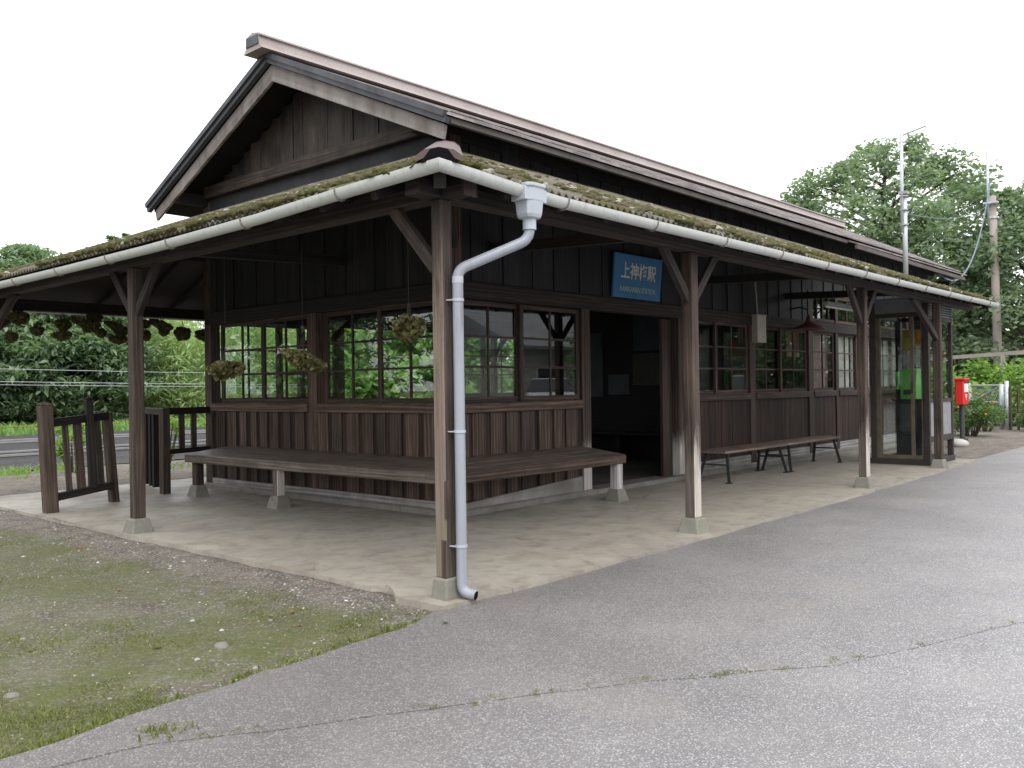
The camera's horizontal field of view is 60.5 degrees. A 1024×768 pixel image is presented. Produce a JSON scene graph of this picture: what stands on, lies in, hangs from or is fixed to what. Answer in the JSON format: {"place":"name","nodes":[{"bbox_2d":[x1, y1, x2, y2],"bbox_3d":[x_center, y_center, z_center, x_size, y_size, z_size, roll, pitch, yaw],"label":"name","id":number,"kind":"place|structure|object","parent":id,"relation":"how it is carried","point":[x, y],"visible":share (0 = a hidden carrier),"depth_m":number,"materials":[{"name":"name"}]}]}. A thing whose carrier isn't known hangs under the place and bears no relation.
{"place":"outdoors","nodes":[
{"label":"outdoors","id":0,"kind":"place"},
{"bbox_2d":[0,384,204,386],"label":"power line","id":1,"kind":"object","parent":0,"point":[144,386],"visible":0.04,"depth_m":24.18,"materials":[{"name":"metal"}]},
{"bbox_2d":[13,369,197,372],"bbox_3d":[-5.424,-0.918,29.203,0.015,1.247,80.001,-1,0,41],"label":"power line","id":2,"kind":"object","parent":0,"point":[108,371],"visible":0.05,"depth_m":22.86,"materials":[{"name":"metal"}]},
{"bbox_2d":[0,381,283,384],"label":"power line","id":3,"kind":"object","parent":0,"point":[144,383],"visible":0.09,"depth_m":23.97,"materials":[{"name":"metal"}]},
{"bbox_2d":[0,512,428,740],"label":"gravel","id":4,"kind":"structure","parent":0,"point":[197,658],"depth_m":4.91,"materials":[{"name":"gravel"}]},
{"bbox_2d":[114,364,511,417],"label":"hillside","id":5,"kind":"structure","parent":0,"point":[256,391],"depth_m":43.89,"materials":[{"name":"plant"}]},
{"bbox_2d":[112,320,513,417],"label":"woods","id":6,"kind":"object","parent":5,"relation":"on","point":[478,364],"depth_m":61.44,"materials":[{"name":"green plant"}]},
{"bbox_2d":[0,398,1023,757],"bbox_3d":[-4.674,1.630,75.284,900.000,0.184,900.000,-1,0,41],"label":"ground","id":7,"kind":"structure","parent":0,"point":[100,598],"depth_m":4.70,"materials":[{"name":"plant"}]},
{"bbox_2d":[3,692,20,697],"bbox_3d":[-1.987,1.241,3.487,0.069,0.026,0.065,-1,0,41],"label":"stone","id":8,"kind":"object","parent":7,"relation":"on","point":[13,694],"visible":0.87,"depth_m":3.48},
{"bbox_2d":[0,313,95,425],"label":"evergreen tree","id":9,"kind":"object","parent":7,"relation":"on","point":[14,389],"visible":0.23,"depth_m":28.03,"materials":[{"name":"green plant"}]},
{"bbox_2d":[0,243,125,425],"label":"evergreen tree","id":10,"kind":"object","parent":7,"relation":"on","point":[17,254],"visible":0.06,"depth_m":31.52,"materials":[{"name":"green plant"}]},
{"bbox_2d":[54,423,85,472],"bbox_3d":[-6.434,0.926,12.752,0.578,0.769,0.555,-1,0,41],"label":"weed clump","id":11,"kind":"object","parent":7,"relation":"on","point":[59,448],"visible":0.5,"depth_m":12.71,"materials":[{"name":"green plant"}]},
{"bbox_2d":[0,313,169,424],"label":"evergreen tree","id":12,"kind":"object","parent":7,"relation":"on","point":[107,392],"visible":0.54,"depth_m":28.63,"materials":[{"name":"green plant"}]},
{"bbox_2d":[1,419,203,428],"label":"pipe fence","id":13,"kind":"object","parent":7,"relation":"on","point":[23,426],"visible":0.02,"depth_m":25.50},
{"bbox_2d":[0,414,205,435],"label":"track side weeds","id":14,"kind":"object","parent":7,"relation":"on","point":[33,430],"visible":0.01,"depth_m":25.89,"materials":[{"name":"green plant"}]},
{"bbox_2d":[0,460,205,479],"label":"path weeds","id":15,"kind":"object","parent":7,"relation":"on","point":[12,470],"visible":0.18,"depth_m":12.70,"materials":[{"name":"green plant"}]},
{"bbox_2d":[0,427,205,470],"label":"railway bed","id":16,"kind":"object","parent":7,"relation":"on","point":[121,457],"depth_m":17.85,"materials":[{"name":"gravel"}]},
{"bbox_2d":[0,442,205,458],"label":"rail","id":17,"kind":"object","parent":16,"relation":"on","point":[37,454],"depth_m":15.87,"materials":[{"name":"metal"}]},
{"bbox_2d":[0,439,205,454],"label":"rail","id":18,"kind":"object","parent":16,"relation":"on","point":[84,448],"depth_m":16.90,"materials":[{"name":"metal"}]},
{"bbox_2d":[0,431,205,443],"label":"rail","id":19,"kind":"object","parent":16,"relation":"on","point":[11,442],"depth_m":20.31,"materials":[{"name":"metal"}]},
{"bbox_2d":[0,430,205,441],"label":"rail","id":20,"kind":"object","parent":16,"relation":"on","point":[84,436],"depth_m":21.34,"materials":[{"name":"metal"}]},
{"bbox_2d":[114,320,198,419],"bbox_3d":[-16.901,-1.240,35.730,7.830,6.111,7.742,-1,0,41],"label":"evergreen tree","id":21,"kind":"object","parent":7,"relation":"on","point":[127,413],"depth_m":35.29,"materials":[{"name":"green plant"}]},
{"bbox_2d":[170,417,178,460],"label":"weed clump","id":22,"kind":"object","parent":7,"relation":"on","point":[175,428],"visible":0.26,"depth_m":13.64,"materials":[{"name":"green plant"}]},
{"bbox_2d":[144,319,258,417],"bbox_3d":[-12.167,-0.721,33.099,5.263,5.522,5.247,-1,0,41],"label":"bamboo clump","id":23,"kind":"object","parent":7,"relation":"on","point":[181,356],"visible":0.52,"depth_m":32.12,"materials":[{"name":"green plant"}]},
{"bbox_2d":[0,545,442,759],"bbox_3d":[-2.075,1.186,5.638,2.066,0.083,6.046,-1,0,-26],"label":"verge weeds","id":24,"kind":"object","parent":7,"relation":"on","point":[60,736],"visible":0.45,"depth_m":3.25,"materials":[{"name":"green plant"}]},
{"bbox_2d":[214,642,228,648],"bbox_3d":[-1.351,1.220,4.082,0.103,0.042,0.074,-1,0,41],"label":"stone","id":25,"kind":"object","parent":7,"relation":"on","point":[219,645],"visible":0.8,"depth_m":4.06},
{"bbox_2d":[220,326,305,397],"bbox_3d":[-11.055,-0.819,38.238,5.581,5.871,5.371,-1,0,41],"label":"bamboo clump","id":26,"kind":"object","parent":7,"relation":"on","point":[270,342],"visible":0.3,"depth_m":36.88,"materials":[{"name":"green plant"}]},
{"bbox_2d":[270,329,351,396],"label":"bamboo clump","id":27,"kind":"object","parent":7,"relation":"on","point":[295,383],"visible":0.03,"depth_m":40.02,"materials":[{"name":"green plant"}]},
{"bbox_2d":[283,329,427,397],"bbox_3d":[-3.012,-0.180,17.025,2.534,2.928,2.185,-1,0,-42],"label":"vine thicket","id":28,"kind":"object","parent":7,"relation":"on","point":[396,384],"visible":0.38,"depth_m":16.69,"materials":[{"name":"green plant"}]},
{"bbox_2d":[295,336,420,377],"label":"leafy tree","id":29,"kind":"object","parent":7,"relation":"on","point":[401,347],"visible":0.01,"depth_m":45.08,"materials":[{"name":"green plant"}]},
{"bbox_2d":[356,342,475,388],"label":"leafy tree","id":30,"kind":"object","parent":7,"relation":"on","point":[419,352],"depth_m":46.62,"materials":[{"name":"green plant"}]},
{"bbox_2d":[394,333,512,397],"bbox_3d":[-1.308,-0.234,19.178,2.139,3.010,3.046,-1,0,26],"label":"vine thicket","id":31,"kind":"object","parent":7,"relation":"on","point":[427,374],"visible":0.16,"depth_m":18.76,"materials":[{"name":"green plant"}]},
{"bbox_2d":[0,443,977,610],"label":"verandah floor","id":32,"kind":"structure","parent":7,"relation":"on","point":[391,552],"depth_m":7.10,"materials":[{"name":"concrete"}]},
{"bbox_2d":[36,397,119,513],"bbox_3d":[-4.207,0.670,8.563,0.158,1.088,0.957,-1,0,19],"label":"wicket railing","id":33,"kind":"object","parent":32,"relation":"on","point":[51,495],"visible":0.99,"depth_m":8.53,"materials":[{"name":"wood"}]},
{"bbox_2d":[145,407,209,493],"bbox_3d":[-4.119,0.744,10.106,1.082,0.948,0.767,-1,0,23],"label":"gate railing","id":34,"kind":"object","parent":32,"relation":"on","point":[158,451],"visible":0.84,"depth_m":9.91,"materials":[{"name":"wood"}]},
{"bbox_2d":[185,446,628,508],"bbox_3d":[-1.192,0.911,8.935,4.062,0.518,2.423,-1,0,41],"label":"corner bench","id":35,"kind":"object","parent":32,"relation":"on","point":[279,462],"visible":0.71,"depth_m":8.04,"materials":[{"name":"brown wood"}]},
{"bbox_2d":[0,32,998,600],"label":"station building","id":36,"kind":"structure","parent":32,"relation":"on","point":[488,260],"depth_m":8.87,"materials":[{"name":"wood"}]},
{"bbox_2d":[4,328,19,343],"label":"dried flower bunch","id":37,"kind":"object","parent":36,"relation":"hanging from","point":[14,336],"visible":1,"depth_m":9.45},
{"bbox_2d":[7,305,29,325],"bbox_3d":[-5.344,-0.776,9.508,0.187,0.302,0.224,-1,0,41],"label":"dried flower bunch","id":38,"kind":"object","parent":36,"relation":"hanging from","point":[18,318],"visible":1,"depth_m":9.46,"materials":[{"name":"plant"}]},
{"bbox_2d":[29,321,44,335],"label":"dried flower bunch","id":39,"kind":"object","parent":36,"relation":"hanging from","point":[36,330],"visible":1,"depth_m":9.60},
{"bbox_2d":[50,331,71,341],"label":"dried flower bunch","id":40,"kind":"object","parent":36,"relation":"hanging from","point":[61,336],"visible":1,"depth_m":9.82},
{"bbox_2d":[54,314,71,330],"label":"dried flower bunch","id":41,"kind":"object","parent":36,"relation":"hanging from","point":[64,324],"visible":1,"depth_m":9.81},
{"bbox_2d":[71,313,91,327],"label":"dried flower bunch","id":42,"kind":"object","parent":36,"relation":"hanging from","point":[82,322],"visible":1,"depth_m":9.94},
{"bbox_2d":[82,320,100,332],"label":"dried flower bunch","id":43,"kind":"object","parent":36,"relation":"hanging from","point":[94,326],"visible":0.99,"depth_m":10.07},
{"bbox_2d":[86,308,102,322],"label":"dried flower bunch","id":44,"kind":"object","parent":36,"relation":"hanging from","point":[93,316],"visible":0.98,"depth_m":10.11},
{"bbox_2d":[94,327,106,337],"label":"dried flower bunch","id":45,"kind":"object","parent":36,"relation":"hanging from","point":[100,333],"visible":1,"depth_m":10.11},
{"bbox_2d":[104,304,123,329],"bbox_3d":[-4.662,-0.778,10.284,0.235,0.312,0.185,-1,0,2],"label":"dried flower bunch","id":46,"kind":"object","parent":36,"relation":"hanging from","point":[112,324],"visible":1,"depth_m":10.24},
{"bbox_2d":[104,232,130,240],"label":"roof weed","id":47,"kind":"object","parent":36,"relation":"on","point":[112,237],"visible":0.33,"depth_m":8.92,"materials":[{"name":"green plant"}]},
{"bbox_2d":[108,309,127,345],"bbox_3d":[-4.628,-0.691,10.299,0.243,0.487,0.204,-1,0,41],"label":"dried flower bunch","id":48,"kind":"object","parent":36,"relation":"hanging from","point":[120,339],"visible":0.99,"depth_m":10.25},
{"bbox_2d":[113,321,127,335],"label":"dried flower bunch","id":49,"kind":"object","parent":36,"relation":"hanging from","point":[124,331],"visible":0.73,"depth_m":10.34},
{"bbox_2d":[144,309,150,341],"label":"dried flower bunch","id":50,"kind":"object","parent":36,"relation":"hanging from","point":[147,335],"visible":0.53,"depth_m":10.56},
{"bbox_2d":[143,316,151,328],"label":"dried flower bunch","id":51,"kind":"object","parent":36,"relation":"hanging from","point":[147,323],"visible":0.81,"depth_m":10.54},
{"bbox_2d":[149,314,173,330],"bbox_3d":[-4.268,-0.790,10.685,0.298,0.296,0.235,-1,0,-11],"label":"dried flower bunch","id":52,"kind":"object","parent":36,"relation":"hanging from","point":[158,324],"visible":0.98,"depth_m":10.63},
{"bbox_2d":[158,328,169,336],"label":"dried flower bunch","id":53,"kind":"object","parent":36,"relation":"hanging from","point":[163,332],"visible":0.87,"depth_m":10.70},
{"bbox_2d":[173,321,190,340],"bbox_3d":[-4.115,-0.734,10.945,0.248,0.409,0.204,-1,0,41],"label":"dried flower bunch","id":54,"kind":"object","parent":36,"relation":"hanging from","point":[181,333],"visible":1,"depth_m":10.90,"materials":[{"name":"plant"}]},
{"bbox_2d":[194,324,204,341],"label":"dried flower bunch","id":55,"kind":"object","parent":36,"relation":"hanging from","point":[199,334],"visible":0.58,"depth_m":11.04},
{"bbox_2d":[205,272,245,381],"bbox_3d":[-2.103,-0.475,6.464,0.254,0.928,0.302,-1,0,41],"label":"dried flower bunch","id":56,"kind":"object","parent":36,"relation":"hanging from","point":[223,370],"visible":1,"depth_m":6.40,"materials":[{"name":"plant"}]},
{"bbox_2d":[280,248,327,372],"bbox_3d":[-1.384,-0.512,5.814,0.314,0.881,0.247,-1,0,-8],"label":"dried flower bunch","id":57,"kind":"object","parent":36,"relation":"hanging from","point":[299,360],"visible":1,"depth_m":5.75,"materials":[{"name":"plant"}]},
{"bbox_2d":[392,278,426,344],"bbox_3d":[-0.602,-0.597,5.122,0.203,0.741,0.237,-1,0,41],"label":"dried flower bunch","id":58,"kind":"object","parent":36,"relation":"hanging from","point":[407,328],"visible":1,"depth_m":5.06,"materials":[{"name":"plant"}]},
{"bbox_2d":[0,155,995,301],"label":"roof moss","id":59,"kind":"object","parent":36,"relation":"on","point":[269,202],"visible":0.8,"depth_m":6.04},
{"bbox_2d":[590,333,602,396],"bbox_3d":[1.280,-0.291,13.417,0.260,0.970,0.006,-1,0,41],"label":"poster","id":60,"kind":"object","parent":36,"relation":"attached to","point":[596,355],"visible":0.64,"depth_m":13.40,"materials":[{"name":"paper"}]},
{"bbox_2d":[608,374,628,394],"bbox_3d":[1.595,0.009,13.140,0.370,0.300,0.006,-1,0,41],"label":"poster","id":61,"kind":"object","parent":36,"relation":"attached to","point":[618,384],"visible":1,"depth_m":13.14,"materials":[{"name":"paper"}]},
{"bbox_2d":[591,430,660,459],"bbox_3d":[1.591,0.902,12.868,3.300,0.410,0.400,-1,0,41],"label":"waiting room bench","id":62,"kind":"object","parent":36,"relation":"on","point":[623,442],"visible":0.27,"depth_m":12.77,"materials":[{"name":"wood"}]},
{"bbox_2d":[611,252,661,301],"bbox_3d":[1.375,-1.165,9.625,0.068,0.470,0.930,-1,0,41],"label":"station sign","id":63,"kind":"object","parent":36,"relation":"attached to","point":[636,277],"visible":1,"depth_m":9.58,"materials":[{"name":"blue metal"}]},
{"bbox_2d":[633,315,658,350],"bbox_3d":[1.955,-0.753,12.816,0.440,0.530,0.006,-1,0,41],"label":"poster","id":64,"kind":"object","parent":36,"relation":"attached to","point":[645,333],"visible":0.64,"depth_m":12.82,"materials":[{"name":"paper"}]},
{"bbox_2d":[632,353,659,384],"bbox_3d":[1.963,-0.218,12.813,0.480,0.460,0.006,-1,0,41],"label":"poster","id":65,"kind":"object","parent":36,"relation":"attached to","point":[646,368],"visible":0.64,"depth_m":12.81,"materials":[{"name":"paper"}]},
{"bbox_2d":[659,319,672,476],"bbox_3d":[1.804,0.162,10.298,0.035,1.840,0.200,-1,0,41],"label":"sliding door","id":66,"kind":"structure","parent":36,"relation":"in","point":[664,324],"depth_m":10.26,"materials":[{"name":"brown wood"}]},
{"bbox_2d":[751,282,766,342],"bbox_3d":[3.308,-0.973,11.775,0.103,0.841,0.290,-1,0,41],"label":"wall box","id":67,"kind":"object","parent":36,"relation":"attached to","point":[758,328],"visible":0.93,"depth_m":11.71,"materials":[{"name":"beige metal"}]},
{"bbox_2d":[786,331,798,356],"bbox_3d":[4.155,-0.625,13.005,0.046,0.450,0.420,-1,0,43],"label":"curtain","id":68,"kind":"object","parent":36,"relation":"hanging from","point":[789,342],"visible":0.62,"depth_m":13.00,"materials":[{"name":"beige fabric"}]},
{"bbox_2d":[790,306,825,330],"bbox_3d":[4.229,-0.946,12.523,0.474,0.337,0.474,-1,0,-4],"label":"enamel lamp","id":69,"kind":"object","parent":36,"relation":"attached to","point":[808,324],"visible":1,"depth_m":12.49,"materials":[{"name":"red metal"}]},
{"bbox_2d":[813,334,827,387],"bbox_3d":[4.740,-0.380,13.664,0.054,0.950,0.820,-1,0,41],"label":"curtain","id":70,"kind":"object","parent":36,"relation":"hanging from","point":[817,360],"visible":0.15,"depth_m":13.73,"materials":[{"name":"fabric"}]},
{"bbox_2d":[822,283,852,310],"bbox_3d":[4.312,-1.236,11.446,0.080,0.546,1.200,-1,0,41],"label":"fluorescent lamp","id":71,"kind":"object","parent":36,"relation":"hanging from","point":[839,306],"visible":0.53,"depth_m":11.20,"materials":[{"name":"grey metal"}]},
{"bbox_2d":[838,336,848,386],"bbox_3d":[5.386,-0.386,14.395,0.054,0.950,0.770,-1,0,41],"label":"curtain","id":72,"kind":"object","parent":36,"relation":"hanging from","point":[841,360],"visible":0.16,"depth_m":14.48,"materials":[{"name":"fabric"}]},
{"bbox_2d":[849,337,868,386],"bbox_3d":[5.959,-0.391,15.043,0.054,0.950,0.860,-1,0,41],"label":"curtain","id":73,"kind":"object","parent":36,"relation":"hanging from","point":[851,361],"visible":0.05,"depth_m":14.78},
{"bbox_2d":[812,291,905,331],"bbox_3d":[5.942,-1.192,14.910,0.070,0.450,4.350,-1,0,41],"label":"transom window","id":74,"kind":"structure","parent":36,"relation":"in","point":[846,300],"depth_m":13.83,"materials":[{"name":"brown wood"}]},
{"bbox_2d":[881,340,895,385],"bbox_3d":[6.820,-0.399,16.016,0.054,0.950,1.340,-1,0,41],"label":"curtain","id":75,"kind":"object","parent":36,"relation":"hanging from","point":[886,365],"visible":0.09,"depth_m":16.00,"materials":[{"name":"fabric"}]},
{"bbox_2d":[898,125,926,273],"bbox_3d":[5.857,-2.596,12.824,0.388,2.341,0.122,-1,0,30],"label":"antenna pole","id":76,"kind":"object","parent":36,"relation":"on","point":[903,196],"visible":0.96,"depth_m":12.86,"materials":[{"name":"grey metal"}]},
{"bbox_2d":[700,442,789,483],"bbox_3d":[2.770,0.927,10.471,0.440,0.363,1.610,-1,0,41],"label":"iron leg bench","id":77,"kind":"object","parent":32,"relation":"on","point":[727,451],"visible":0.92,"depth_m":10.22,"materials":[{"name":"brown wood"}]},
{"bbox_2d":[759,436,842,471],"bbox_3d":[3.883,0.917,11.730,0.440,0.364,1.730,-1,0,41],"label":"iron leg bench","id":78,"kind":"object","parent":32,"relation":"on","point":[801,440],"visible":0.82,"depth_m":11.61,"materials":[{"name":"brown wood"}]},
{"bbox_2d":[869,298,954,465],"bbox_3d":[5.553,-0.041,12.189,0.784,2.235,1.142,-1,0,41],"label":"phone booth","id":79,"kind":"object","parent":32,"relation":"on","point":[915,428],"visible":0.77,"depth_m":11.97,"materials":[{"name":"wood"}]},
{"bbox_2d":[875,316,923,459],"bbox_3d":[5.197,0.055,11.788,0.600,1.900,0.070,-1,0,41],"label":"door","id":80,"kind":"structure","parent":79,"relation":"in","point":[880,454],"depth_m":11.68,"materials":[{"name":"wood"}]},
{"bbox_2d":[895,369,920,398],"bbox_3d":[5.552,-0.001,12.304,0.275,0.424,0.267,-1,0,41],"label":"payphone","id":81,"kind":"object","parent":79,"relation":"on","point":[904,387],"visible":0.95,"depth_m":12.24,"materials":[{"name":"green plastic"}]},
{"bbox_2d":[902,329,920,350],"bbox_3d":[5.811,-0.635,12.645,0.360,0.300,0.015,-1,0,41],"label":"notice","id":82,"kind":"object","parent":79,"relation":"attached to","point":[906,340],"visible":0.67,"depth_m":12.70,"materials":[{"name":"paper"}]},
{"bbox_2d":[903,354,919,364],"bbox_3d":[5.669,-0.349,12.463,0.220,0.150,0.010,-1,0,41],"label":"instruction card","id":83,"kind":"object","parent":79,"relation":"attached to","point":[906,359],"visible":0.71,"depth_m":12.48,"materials":[{"name":"white paper"}]},
{"bbox_2d":[942,343,945,358],"bbox_3d":[6.087,-0.461,12.402,0.170,0.220,0.015,-1,0,41],"label":"notice","id":84,"kind":"object","parent":79,"relation":"attached to","point":[943,351],"visible":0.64,"depth_m":12.39,"materials":[{"name":"paper"}]},
{"bbox_2d":[466,339,513,392],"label":"leafy tree","id":85,"kind":"object","parent":7,"relation":"on","point":[473,378],"visible":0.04,"depth_m":51.25,"materials":[{"name":"green plant"}]},
{"bbox_2d":[503,339,514,392],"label":"vine thicket","id":86,"kind":"object","parent":7,"relation":"on","point":[511,388],"depth_m":20.89,"materials":[{"name":"green plant"}]},
{"bbox_2d":[0,447,1023,767],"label":"forecourt","id":87,"kind":"structure","parent":7,"relation":"on","point":[932,559],"depth_m":4.20,"materials":[{"name":"asphalt"}]},
{"bbox_2d":[162,620,1013,740],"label":"seam weeds","id":88,"kind":"object","parent":87,"relation":"on","point":[724,672],"visible":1,"depth_m":3.35,"materials":[{"name":"green plant"}]},
{"bbox_2d":[780,131,1023,367],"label":"broadleaf tree","id":89,"kind":"object","parent":7,"relation":"on","point":[933,170],"visible":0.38,"depth_m":28.11,"materials":[{"name":"green plant"}]},
{"bbox_2d":[877,201,1014,400],"bbox_3d":[12.975,-2.256,27.894,5.670,7.196,5.075,-1,0,41],"label":"broadleaf tree","id":90,"kind":"object","parent":7,"relation":"on","point":[969,339],"visible":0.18,"depth_m":26.60,"materials":[{"name":"green plant"}]},
{"bbox_2d":[930,362,974,412],"bbox_3d":[10.820,0.283,22.324,1.925,1.652,1.830,-1,0,41],"label":"weed bush","id":91,"kind":"object","parent":7,"relation":"on","point":[944,379],"visible":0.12,"depth_m":21.99,"materials":[{"name":"green plant"}]},
{"bbox_2d":[954,439,968,446],"bbox_3d":[7.763,1.039,15.281,0.349,0.176,0.347,-1,0,41],"label":"stone","id":92,"kind":"object","parent":7,"relation":"on","point":[961,443],"visible":0.59,"depth_m":15.15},
{"bbox_2d":[954,378,969,440],"bbox_3d":[8.565,0.521,16.697,0.185,1.265,0.380,-1,0,41],"label":"postbox","id":93,"kind":"object","parent":7,"relation":"on","point":[961,392],"visible":0.96,"depth_m":16.62,"materials":[{"name":"red paint"}]},
{"bbox_2d":[930,350,1023,396],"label":"pipe rail","id":94,"kind":"object","parent":7,"relation":"on","point":[1002,355],"visible":0.18,"depth_m":22.67,"materials":[{"name":"metal"}]},
{"bbox_2d":[931,210,1023,400],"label":"broadleaf tree","id":95,"kind":"object","parent":7,"relation":"on","point":[1005,338],"visible":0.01,"depth_m":33.38,"materials":[{"name":"green plant"}]},
{"bbox_2d":[932,180,1023,405],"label":"broadleaf tree","id":96,"kind":"object","parent":7,"relation":"on","point":[1015,197],"visible":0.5,"depth_m":25.62,"materials":[{"name":"green plant"}]},
{"bbox_2d":[954,391,1003,436],"bbox_3d":[9.527,0.616,18.120,1.035,0.990,1.596,-1,0,19],"label":"flowering shrub","id":97,"kind":"object","parent":7,"relation":"on","point":[980,412],"visible":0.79,"depth_m":17.92,"materials":[{"name":"green plant"}]},
{"bbox_2d":[968,381,1009,429],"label":"gate","id":98,"kind":"structure","parent":7,"relation":"on","point":[1004,387],"depth_m":20.44,"materials":[{"name":"grey metal"}]},
{"bbox_2d":[970,403,1011,431],"bbox_3d":[10.745,0.757,19.883,1.049,0.690,1.142,-1,0,41],"label":"shrub","id":99,"kind":"object","parent":7,"relation":"on","point":[1005,416],"visible":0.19,"depth_m":19.77,"materials":[{"name":"green plant"}]},
{"bbox_2d":[959,355,1023,425],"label":"weed bush","id":100,"kind":"object","parent":7,"relation":"on","point":[987,375],"visible":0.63,"depth_m":22.18,"materials":[{"name":"green plant"}]},
{"bbox_2d":[983,151,1001,407],"bbox_3d":[13.922,-2.709,25.380,0.415,8.051,0.326,-1,0,41],"label":"utility pole","id":101,"kind":"object","parent":7,"relation":"on","point":[992,217],"visible":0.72,"depth_m":25.31,"materials":[{"name":"concrete"}]},
{"bbox_2d":[907,202,991,218],"bbox_3d":[9.843,-3.904,19.182,0.014,2.713,14.905,-1,0,33],"label":"overhead wire","id":102,"kind":"object","parent":101,"relation":"attached to","point":[944,218],"visible":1,"depth_m":16.40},
{"bbox_2d":[938,180,990,281],"bbox_3d":[11.117,-4.024,21.365,0.039,3.705,9.893,-1,0,34],"label":"service cable","id":103,"kind":"object","parent":101,"relation":"attached to","point":[941,275],"visible":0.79,"depth_m":22.61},
{"bbox_2d":[1009,386,1019,429],"bbox_3d":[13.269,0.549,19.487,3.905,1.097,0.150,-1,0,21],"label":"board fence","id":104,"kind":"object","parent":7,"relation":"on","point":[1010,401],"visible":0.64,"depth_m":20.11,"materials":[{"name":"wood"}]},
{"bbox_2d":[1008,284,1023,346],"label":"broadleaf tree","id":105,"kind":"object","parent":7,"relation":"on","point":[1021,328],"visible":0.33,"depth_m":28.84,"materials":[{"name":"green plant"}]},
{"bbox_2d":[1011,412,1023,427],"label":"shrub","id":106,"kind":"object","parent":7,"relation":"on","point":[1021,418],"visible":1,"depth_m":19.62,"materials":[{"name":"green plant"}]},
{"bbox_2d":[0,0,1023,363],"label":"sky","id":107,"kind":"structure","parent":0,"point":[100,100],"materials":[{"name":"white"}]},
{"bbox_2d":[54,623,1023,767],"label":"road","id":108,"kind":"structure","parent":0,"point":[957,703],"depth_m":2.89,"materials":[{"name":"asphalt"}]}
]}

